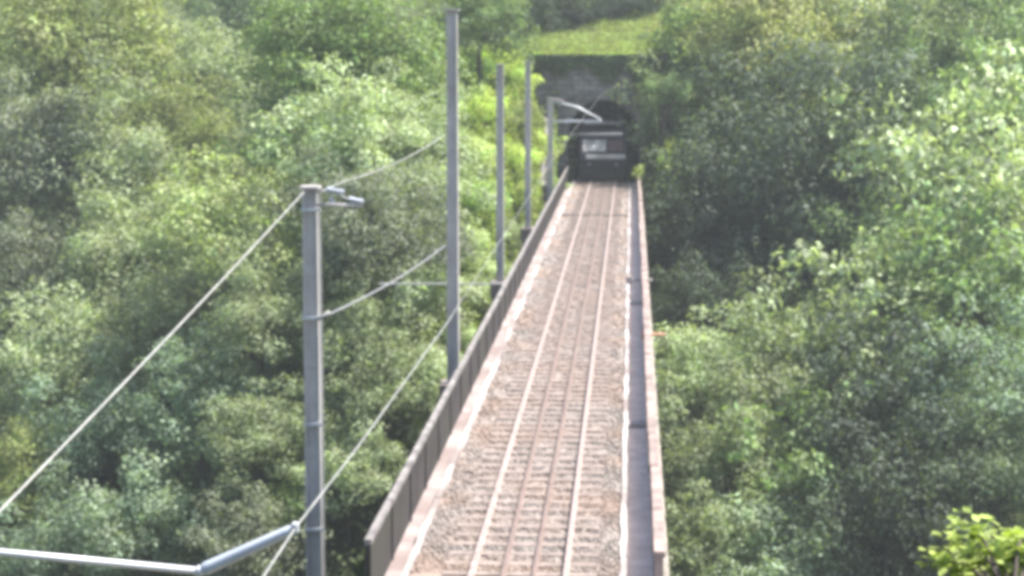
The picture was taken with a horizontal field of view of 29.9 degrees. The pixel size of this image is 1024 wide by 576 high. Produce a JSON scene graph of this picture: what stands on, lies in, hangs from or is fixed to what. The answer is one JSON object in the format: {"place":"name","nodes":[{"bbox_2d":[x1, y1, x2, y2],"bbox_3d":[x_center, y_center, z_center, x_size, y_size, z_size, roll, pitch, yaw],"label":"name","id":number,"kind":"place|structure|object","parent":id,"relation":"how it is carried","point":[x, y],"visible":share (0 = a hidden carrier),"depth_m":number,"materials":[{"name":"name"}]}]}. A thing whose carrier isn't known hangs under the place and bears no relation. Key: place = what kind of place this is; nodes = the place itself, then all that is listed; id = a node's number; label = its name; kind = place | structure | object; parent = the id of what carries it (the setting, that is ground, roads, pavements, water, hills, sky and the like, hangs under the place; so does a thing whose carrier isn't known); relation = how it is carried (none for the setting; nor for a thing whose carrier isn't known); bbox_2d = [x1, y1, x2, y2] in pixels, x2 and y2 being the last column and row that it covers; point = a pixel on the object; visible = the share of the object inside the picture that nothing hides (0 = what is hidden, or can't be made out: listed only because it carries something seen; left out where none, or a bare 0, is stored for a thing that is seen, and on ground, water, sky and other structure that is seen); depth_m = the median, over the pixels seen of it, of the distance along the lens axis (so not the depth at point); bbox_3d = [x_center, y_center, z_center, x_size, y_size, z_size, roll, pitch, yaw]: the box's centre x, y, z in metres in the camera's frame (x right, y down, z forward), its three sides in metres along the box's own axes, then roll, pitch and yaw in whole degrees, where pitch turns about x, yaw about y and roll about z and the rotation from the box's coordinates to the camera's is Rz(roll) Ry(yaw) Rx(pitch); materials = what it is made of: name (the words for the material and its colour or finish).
{"place":"outdoors","nodes":[
{"label":"outdoors","id":0,"kind":"place"},
{"bbox_2d":[0,522,298,575],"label":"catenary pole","id":1,"kind":"object","parent":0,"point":[212,565],"visible":0.97,"depth_m":10.80,"materials":[{"name":"metal"}]},
{"bbox_2d":[263,94,601,575],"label":"contact wire","id":2,"kind":"object","parent":1,"relation":"attached to","point":[293,530],"visible":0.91,"depth_m":14.08,"materials":[{"name":"grey metal"}]},
{"bbox_2d":[0,0,1023,575],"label":"hillside","id":3,"kind":"structure","parent":0,"point":[286,368],"depth_m":102.65,"materials":[{"name":"green plant"}]},
{"bbox_2d":[0,416,97,536],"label":"broadleaf tree","id":4,"kind":"object","parent":3,"relation":"on","point":[10,460],"visible":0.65,"depth_m":90.45,"materials":[{"name":"green plant"}]},
{"bbox_2d":[0,205,104,354],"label":"broadleaf tree","id":5,"kind":"object","parent":3,"relation":"on","point":[15,268],"visible":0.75,"depth_m":103.43,"materials":[{"name":"green plant"}]},
{"bbox_2d":[0,62,131,248],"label":"broadleaf tree","id":6,"kind":"object","parent":3,"relation":"on","point":[14,131],"visible":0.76,"depth_m":112.28,"materials":[{"name":"green plant"}]},
{"bbox_2d":[0,457,134,575],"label":"broadleaf tree","id":7,"kind":"object","parent":3,"relation":"on","point":[57,537],"visible":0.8,"depth_m":86.10,"materials":[{"name":"green plant"}]},
{"bbox_2d":[0,276,162,439],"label":"broadleaf tree","id":8,"kind":"object","parent":3,"relation":"on","point":[66,363],"visible":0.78,"depth_m":96.43,"materials":[{"name":"green plant"}]},
{"bbox_2d":[0,0,185,136],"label":"broadleaf tree","id":9,"kind":"object","parent":3,"relation":"on","point":[52,36],"visible":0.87,"depth_m":121.83,"materials":[{"name":"green plant"}]},
{"bbox_2d":[1,330,184,527],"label":"broadleaf tree","id":10,"kind":"object","parent":3,"relation":"on","point":[102,426],"visible":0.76,"depth_m":91.46,"materials":[{"name":"green plant"}]},
{"bbox_2d":[1,38,191,238],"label":"broadleaf tree","id":11,"kind":"object","parent":3,"relation":"on","point":[137,154],"visible":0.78,"depth_m":111.85,"materials":[{"name":"green plant"}]},
{"bbox_2d":[18,149,223,347],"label":"broadleaf tree","id":12,"kind":"object","parent":3,"relation":"on","point":[113,251],"visible":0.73,"depth_m":104.64,"materials":[{"name":"green plant"}]},
{"bbox_2d":[61,445,239,575],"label":"broadleaf tree","id":13,"kind":"object","parent":3,"relation":"on","point":[146,524],"visible":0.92,"depth_m":81.25,"materials":[{"name":"green plant"}]},
{"bbox_2d":[82,257,238,418],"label":"broadleaf tree","id":14,"kind":"object","parent":3,"relation":"on","point":[170,306],"visible":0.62,"depth_m":97.40,"materials":[{"name":"green plant"}]},
{"bbox_2d":[94,68,252,208],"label":"broadleaf tree","id":15,"kind":"object","parent":3,"relation":"on","point":[185,135],"visible":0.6,"depth_m":119.18,"materials":[{"name":"green plant"}]},
{"bbox_2d":[117,327,273,510],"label":"broadleaf tree","id":16,"kind":"object","parent":3,"relation":"on","point":[197,389],"visible":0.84,"depth_m":83.37,"materials":[{"name":"green plant"}]},
{"bbox_2d":[136,16,265,151],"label":"broadleaf tree","id":17,"kind":"object","parent":3,"relation":"on","point":[199,62],"visible":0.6,"depth_m":127.31,"materials":[{"name":"green plant"}]},
{"bbox_2d":[132,143,328,343],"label":"broadleaf tree","id":18,"kind":"object","parent":3,"relation":"on","point":[213,235],"visible":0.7,"depth_m":91.73,"materials":[{"name":"green plant"}]},
{"bbox_2d":[167,0,308,80],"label":"broadleaf tree","id":19,"kind":"object","parent":3,"relation":"on","point":[233,13],"visible":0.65,"depth_m":137.44,"materials":[{"name":"green plant"}]},
{"bbox_2d":[172,473,333,575],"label":"broadleaf tree","id":20,"kind":"object","parent":3,"relation":"on","point":[251,565],"visible":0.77,"depth_m":78.62,"materials":[{"name":"green plant"}]},
{"bbox_2d":[178,233,331,419],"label":"broadleaf tree","id":21,"kind":"object","parent":3,"relation":"on","point":[244,318],"visible":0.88,"depth_m":84.36,"materials":[{"name":"green plant"}]},
{"bbox_2d":[202,118,322,225],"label":"broadleaf tree","id":22,"kind":"object","parent":3,"relation":"on","point":[274,155],"visible":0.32,"depth_m":99.30,"materials":[{"name":"green plant"}]},
{"bbox_2d":[195,372,339,510],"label":"broadleaf tree","id":23,"kind":"object","parent":3,"relation":"on","point":[264,443],"visible":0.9,"depth_m":80.72,"materials":[{"name":"green plant"}]},
{"bbox_2d":[237,478,325,575],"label":"broadleaf tree","id":24,"kind":"object","parent":3,"relation":"on","point":[282,493],"visible":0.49,"depth_m":80.19,"materials":[{"name":"green plant"}]},
{"bbox_2d":[242,51,434,224],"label":"broadleaf tree","id":25,"kind":"object","parent":3,"relation":"on","point":[347,107],"visible":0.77,"depth_m":92.78,"materials":[{"name":"green plant"}]},
{"bbox_2d":[265,414,412,565],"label":"broadleaf tree","id":26,"kind":"object","parent":3,"relation":"on","point":[352,479],"visible":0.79,"depth_m":80.24,"materials":[{"name":"green plant"}]},
{"bbox_2d":[288,272,414,430],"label":"broadleaf tree","id":27,"kind":"object","parent":3,"relation":"on","point":[359,338],"visible":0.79,"depth_m":83.42,"materials":[{"name":"green plant"}]},
{"bbox_2d":[215,0,492,158],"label":"broadleaf tree","id":28,"kind":"object","parent":3,"relation":"on","point":[355,46],"visible":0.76,"depth_m":99.98,"materials":[{"name":"green plant"}]},
{"bbox_2d":[237,141,481,342],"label":"broadleaf tree","id":29,"kind":"object","parent":3,"relation":"on","point":[365,238],"visible":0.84,"depth_m":86.07,"materials":[{"name":"green plant"}]},
{"bbox_2d":[298,326,438,493],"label":"broadleaf tree","id":30,"kind":"object","parent":3,"relation":"on","point":[373,400],"visible":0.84,"depth_m":81.87,"materials":[{"name":"green plant"}]},
{"bbox_2d":[320,54,491,229],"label":"broadleaf tree","id":31,"kind":"object","parent":3,"relation":"on","point":[434,149],"visible":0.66,"depth_m":95.18,"materials":[{"name":"green plant"}]},
{"bbox_2d":[338,249,489,382],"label":"broadleaf tree","id":32,"kind":"object","parent":3,"relation":"on","point":[413,304],"visible":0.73,"depth_m":85.88,"materials":[{"name":"green plant"}]},
{"bbox_2d":[290,43,558,449],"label":"bank weeds","id":33,"kind":"object","parent":3,"relation":"on","point":[508,167],"visible":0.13,"depth_m":102.32,"materials":[{"name":"green plant"}]},
{"bbox_2d":[385,331,463,420],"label":"broadleaf tree","id":34,"kind":"object","parent":3,"relation":"on","point":[432,365],"visible":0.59,"depth_m":82.86,"materials":[{"name":"green plant"}]},
{"bbox_2d":[365,152,506,250],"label":"broadleaf tree","id":35,"kind":"object","parent":3,"relation":"on","point":[429,170],"visible":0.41,"depth_m":90.89,"materials":[{"name":"green plant"}]},
{"bbox_2d":[425,318,476,354],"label":"shrub","id":36,"kind":"object","parent":3,"relation":"on","point":[471,331],"visible":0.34,"depth_m":87.90,"materials":[{"name":"green plant"}]},
{"bbox_2d":[439,272,490,310],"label":"shrub","id":37,"kind":"object","parent":3,"relation":"on","point":[472,277],"visible":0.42,"depth_m":90.14,"materials":[{"name":"green plant"}]},
{"bbox_2d":[439,132,495,172],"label":"shrub","id":38,"kind":"object","parent":3,"relation":"on","point":[487,150],"visible":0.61,"depth_m":103.30,"materials":[{"name":"green plant"}]},
{"bbox_2d":[404,0,540,88],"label":"broadleaf tree","id":39,"kind":"object","parent":3,"relation":"on","point":[477,18],"visible":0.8,"depth_m":113.90,"materials":[{"name":"green plant"}]},
{"bbox_2d":[440,85,511,135],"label":"shrub","id":40,"kind":"object","parent":3,"relation":"on","point":[478,111],"visible":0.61,"depth_m":109.22,"materials":[{"name":"green plant"}]},
{"bbox_2d":[441,47,514,88],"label":"shrub","id":41,"kind":"object","parent":3,"relation":"on","point":[472,62],"visible":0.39,"depth_m":115.68,"materials":[{"name":"green plant"}]},
{"bbox_2d":[459,174,511,219],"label":"shrub","id":42,"kind":"object","parent":3,"relation":"on","point":[489,186],"visible":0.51,"depth_m":97.83,"materials":[{"name":"green plant"}]},
{"bbox_2d":[460,218,511,263],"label":"shrub","id":43,"kind":"object","parent":3,"relation":"on","point":[479,237],"visible":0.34,"depth_m":93.49,"materials":[{"name":"green plant"}]},
{"bbox_2d":[466,257,512,285],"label":"shrub","id":44,"kind":"object","parent":3,"relation":"on","point":[492,270],"visible":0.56,"depth_m":92.09,"materials":[{"name":"green plant"}]},
{"bbox_2d":[0,0,1023,575],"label":"thicket","id":45,"kind":"object","parent":3,"relation":"on","point":[194,464],"visible":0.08,"depth_m":92.85,"materials":[{"name":"green plant"}]},
{"bbox_2d":[0,0,1023,575],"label":"undergrowth","id":46,"kind":"object","parent":3,"relation":"on","point":[394,354],"visible":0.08,"depth_m":95.30,"materials":[{"name":"green plant"}]},
{"bbox_2d":[482,55,544,92],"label":"shrub","id":47,"kind":"object","parent":3,"relation":"on","point":[515,71],"visible":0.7,"depth_m":115.37,"materials":[{"name":"green plant"}]},
{"bbox_2d":[504,217,524,256],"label":"shrub","id":48,"kind":"object","parent":3,"relation":"on","point":[514,231],"visible":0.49,"depth_m":98.58,"materials":[{"name":"green plant"}]},
{"bbox_2d":[364,165,668,575],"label":"stone viaduct","id":49,"kind":"object","parent":3,"relation":"on","point":[395,537],"visible":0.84,"depth_m":41.38,"materials":[{"name":"concrete"}]},
{"bbox_2d":[299,185,363,575],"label":"catenary pole","id":50,"kind":"object","parent":49,"relation":"attached to","point":[313,316],"visible":1,"depth_m":32.60,"materials":[{"name":"metal"}]},
{"bbox_2d":[0,192,303,511],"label":"feeder wire","id":51,"kind":"object","parent":50,"relation":"attached to","point":[84,423],"visible":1,"depth_m":21.62,"materials":[{"name":"metal"}]},
{"bbox_2d":[439,9,459,399],"bbox_3d":[-1.533,-1.295,47.900,0.523,11.209,0.800,0,7,4],"label":"catenary pole","id":52,"kind":"object","parent":49,"relation":"on","point":[453,342],"visible":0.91,"depth_m":47.71,"materials":[{"name":"metal"}]},
{"bbox_2d":[491,64,504,301],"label":"catenary pole","id":53,"kind":"object","parent":49,"relation":"on","point":[495,289],"visible":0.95,"depth_m":68.63,"materials":[{"name":"galvanized steel"}]},
{"bbox_2d":[410,156,629,575],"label":"ballast bed","id":54,"kind":"object","parent":49,"relation":"on","point":[579,179],"visible":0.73,"depth_m":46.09,"materials":[{"name":"beige gravel"}]},
{"bbox_2d":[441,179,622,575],"bbox_3d":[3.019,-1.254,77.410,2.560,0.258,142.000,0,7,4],"label":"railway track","id":55,"kind":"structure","parent":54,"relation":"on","point":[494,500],"depth_m":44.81,"materials":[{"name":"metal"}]},
{"bbox_2d":[580,104,626,178],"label":"train","id":56,"kind":"object","parent":54,"relation":"on","point":[603,156],"visible":0.92,"depth_m":119.95,"materials":[{"name":"paint"}]},
{"bbox_2d":[520,61,533,243],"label":"catenary pole","id":57,"kind":"object","parent":49,"relation":"on","point":[526,231],"visible":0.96,"depth_m":88.97,"materials":[{"name":"metal"}]},
{"bbox_2d":[544,98,621,207],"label":"catenary pole","id":58,"kind":"object","parent":49,"relation":"on","point":[550,151],"visible":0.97,"depth_m":102.69,"materials":[{"name":"metal"}]},
{"bbox_2d":[493,137,544,190],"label":"shrub","id":59,"kind":"object","parent":3,"relation":"on","point":[517,154],"visible":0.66,"depth_m":105.21,"materials":[{"name":"green plant"}]},
{"bbox_2d":[493,94,545,134],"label":"shrub","id":60,"kind":"object","parent":3,"relation":"on","point":[518,107],"visible":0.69,"depth_m":110.36,"materials":[{"name":"green plant"}]},
{"bbox_2d":[506,176,543,221],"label":"shrub","id":61,"kind":"object","parent":3,"relation":"on","point":[516,195],"visible":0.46,"depth_m":102.95,"materials":[{"name":"green plant"}]},
{"bbox_2d":[486,0,572,39],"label":"broadleaf tree","id":62,"kind":"object","parent":3,"relation":"on","point":[541,11],"visible":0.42,"depth_m":129.01,"materials":[{"name":"green plant"}]},
{"bbox_2d":[540,109,553,203],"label":"wing wall","id":63,"kind":"structure","parent":3,"relation":"on","point":[544,178],"depth_m":114.46,"materials":[{"name":"grey stone"}]},
{"bbox_2d":[553,103,558,188],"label":"wall ivy","id":64,"kind":"object","parent":63,"relation":"attached to","point":[555,125],"depth_m":119.31,"materials":[{"name":"plant"}]},
{"bbox_2d":[534,126,567,158],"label":"shrub","id":65,"kind":"object","parent":3,"relation":"on","point":[542,143],"visible":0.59,"depth_m":116.49,"materials":[{"name":"green plant"}]},
{"bbox_2d":[533,0,612,32],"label":"broadleaf tree","id":66,"kind":"object","parent":3,"relation":"on","point":[570,12],"visible":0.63,"depth_m":132.64,"materials":[{"name":"green plant"}]},
{"bbox_2d":[526,56,666,190],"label":"tunnel portal","id":67,"kind":"object","parent":3,"relation":"on","point":[584,88],"visible":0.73,"depth_m":121.12,"materials":[{"name":"grey stone"}]},
{"bbox_2d":[527,53,666,128],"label":"stone parapet","id":68,"kind":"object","parent":67,"relation":"attached to","point":[569,62],"depth_m":120.46,"materials":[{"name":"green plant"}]},
{"bbox_2d":[583,0,662,23],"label":"broadleaf tree","id":69,"kind":"object","parent":3,"relation":"on","point":[620,7],"visible":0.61,"depth_m":136.13,"materials":[{"name":"green plant"}]},
{"bbox_2d":[634,67,700,203],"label":"broadleaf tree","id":70,"kind":"object","parent":3,"relation":"on","point":[684,89],"visible":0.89,"depth_m":115.99,"materials":[{"name":"green plant"}]},
{"bbox_2d":[631,136,712,222],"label":"broadleaf tree","id":71,"kind":"object","parent":3,"relation":"on","point":[659,160],"visible":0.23,"depth_m":113.89,"materials":[{"name":"green plant"}]},
{"bbox_2d":[606,34,756,166],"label":"broadleaf tree","id":72,"kind":"object","parent":3,"relation":"on","point":[659,136],"visible":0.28,"depth_m":119.50,"materials":[{"name":"green plant"}]},
{"bbox_2d":[503,0,867,156],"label":"meadow grass","id":73,"kind":"structure","parent":3,"relation":"on","point":[576,40],"depth_m":128.29,"materials":[{"name":"green plant"}]},
{"bbox_2d":[645,0,753,71],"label":"broadleaf tree","id":74,"kind":"object","parent":3,"relation":"on","point":[673,15],"visible":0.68,"depth_m":119.83,"materials":[{"name":"green plant"}]},
{"bbox_2d":[648,249,768,366],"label":"broadleaf tree","id":75,"kind":"object","parent":3,"relation":"on","point":[694,293],"visible":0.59,"depth_m":101.24,"materials":[{"name":"green plant"}]},
{"bbox_2d":[633,122,788,281],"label":"broadleaf tree","id":76,"kind":"object","parent":3,"relation":"on","point":[703,183],"visible":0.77,"depth_m":108.15,"materials":[{"name":"green plant"}]},
{"bbox_2d":[652,299,778,446],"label":"broadleaf tree","id":77,"kind":"object","parent":3,"relation":"on","point":[693,389],"visible":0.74,"depth_m":96.79,"materials":[{"name":"green plant"}]},
{"bbox_2d":[664,474,779,575],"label":"broadleaf tree","id":78,"kind":"object","parent":3,"relation":"on","point":[703,562],"visible":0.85,"depth_m":87.33,"materials":[{"name":"green plant"}]},
{"bbox_2d":[657,354,801,534],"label":"broadleaf tree","id":79,"kind":"object","parent":3,"relation":"on","point":[690,460],"visible":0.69,"depth_m":90.87,"materials":[{"name":"green plant"}]},
{"bbox_2d":[666,16,829,170],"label":"broadleaf tree","id":80,"kind":"object","parent":3,"relation":"on","point":[710,99],"visible":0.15,"depth_m":118.21,"materials":[{"name":"green plant"}]},
{"bbox_2d":[699,226,814,359],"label":"broadleaf tree","id":81,"kind":"object","parent":3,"relation":"on","point":[784,286],"visible":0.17,"depth_m":105.28,"materials":[{"name":"green plant"}]},
{"bbox_2d":[638,0,883,132],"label":"broadleaf tree","id":82,"kind":"object","parent":3,"relation":"on","point":[761,11],"visible":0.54,"depth_m":117.22,"materials":[{"name":"green plant"}]},
{"bbox_2d":[672,265,886,479],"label":"broadleaf tree","id":83,"kind":"object","parent":3,"relation":"on","point":[769,393],"visible":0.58,"depth_m":95.40,"materials":[{"name":"green plant"}]},
{"bbox_2d":[704,464,881,575],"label":"broadleaf tree","id":84,"kind":"object","parent":3,"relation":"on","point":[802,560],"visible":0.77,"depth_m":87.00,"materials":[{"name":"green plant"}]},
{"bbox_2d":[705,371,914,567],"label":"broadleaf tree","id":85,"kind":"object","parent":3,"relation":"on","point":[790,469],"visible":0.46,"depth_m":89.96,"materials":[{"name":"green plant"}]},
{"bbox_2d":[669,30,957,324],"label":"broadleaf tree","id":86,"kind":"object","parent":3,"relation":"on","point":[813,189],"visible":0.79,"depth_m":106.14,"materials":[{"name":"green plant"}]},
{"bbox_2d":[733,226,949,428],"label":"broadleaf tree","id":87,"kind":"object","parent":3,"relation":"on","point":[873,288],"visible":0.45,"depth_m":97.50,"materials":[{"name":"green plant"}]},
{"bbox_2d":[722,0,997,146],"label":"broadleaf tree","id":88,"kind":"object","parent":3,"relation":"on","point":[881,27],"visible":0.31,"depth_m":118.64,"materials":[{"name":"green plant"}]},
{"bbox_2d":[755,392,1001,575],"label":"broadleaf tree","id":89,"kind":"object","parent":3,"relation":"on","point":[884,524],"visible":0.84,"depth_m":85.87,"materials":[{"name":"green plant"}]},
{"bbox_2d":[784,183,983,353],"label":"broadleaf tree","id":90,"kind":"object","parent":3,"relation":"on","point":[877,234],"visible":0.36,"depth_m":101.31,"materials":[{"name":"green plant"}]},
{"bbox_2d":[798,0,992,199],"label":"broadleaf tree","id":91,"kind":"object","parent":3,"relation":"on","point":[919,105],"visible":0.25,"depth_m":115.53,"materials":[{"name":"green plant"}]},
{"bbox_2d":[786,298,1007,493],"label":"broadleaf tree","id":92,"kind":"object","parent":3,"relation":"on","point":[883,401],"visible":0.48,"depth_m":90.74,"materials":[{"name":"green plant"}]},
{"bbox_2d":[815,38,1023,295],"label":"broadleaf tree","id":93,"kind":"object","parent":3,"relation":"on","point":[938,172],"visible":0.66,"depth_m":103.27,"materials":[{"name":"green plant"}]},
{"bbox_2d":[860,170,1023,383],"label":"broadleaf tree","id":94,"kind":"object","parent":3,"relation":"on","point":[977,281],"visible":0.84,"depth_m":96.39,"materials":[{"name":"green plant"}]},
{"bbox_2d":[876,0,1023,151],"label":"broadleaf tree","id":95,"kind":"object","parent":3,"relation":"on","point":[1007,23],"visible":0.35,"depth_m":120.53,"materials":[{"name":"green plant"}]},
{"bbox_2d":[885,284,1023,509],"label":"broadleaf tree","id":96,"kind":"object","parent":3,"relation":"on","point":[1005,397],"visible":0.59,"depth_m":89.77,"materials":[{"name":"green plant"}]},
{"bbox_2d":[899,20,1023,205],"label":"broadleaf tree","id":97,"kind":"object","parent":3,"relation":"on","point":[972,49],"visible":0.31,"depth_m":114.19,"materials":[{"name":"green plant"}]},
{"bbox_2d":[900,364,1023,571],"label":"broadleaf tree","id":98,"kind":"object","parent":3,"relation":"on","point":[1010,492],"visible":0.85,"depth_m":86.21,"materials":[{"name":"green plant"}]},
{"bbox_2d":[915,506,1023,575],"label":"leafy sprig","id":99,"kind":"object","parent":3,"relation":"on","point":[962,563],"visible":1,"depth_m":5.83,"materials":[{"name":"green plant"}]},
{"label":"wing wall","id":100,"kind":"object","parent":3,"relation":"on","visible":0},
{"bbox_2d":[642,93,657,236],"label":"wall ivy","id":101,"kind":"object","parent":100,"relation":"attached to","point":[650,134],"depth_m":112.53,"materials":[{"name":"green plant"}]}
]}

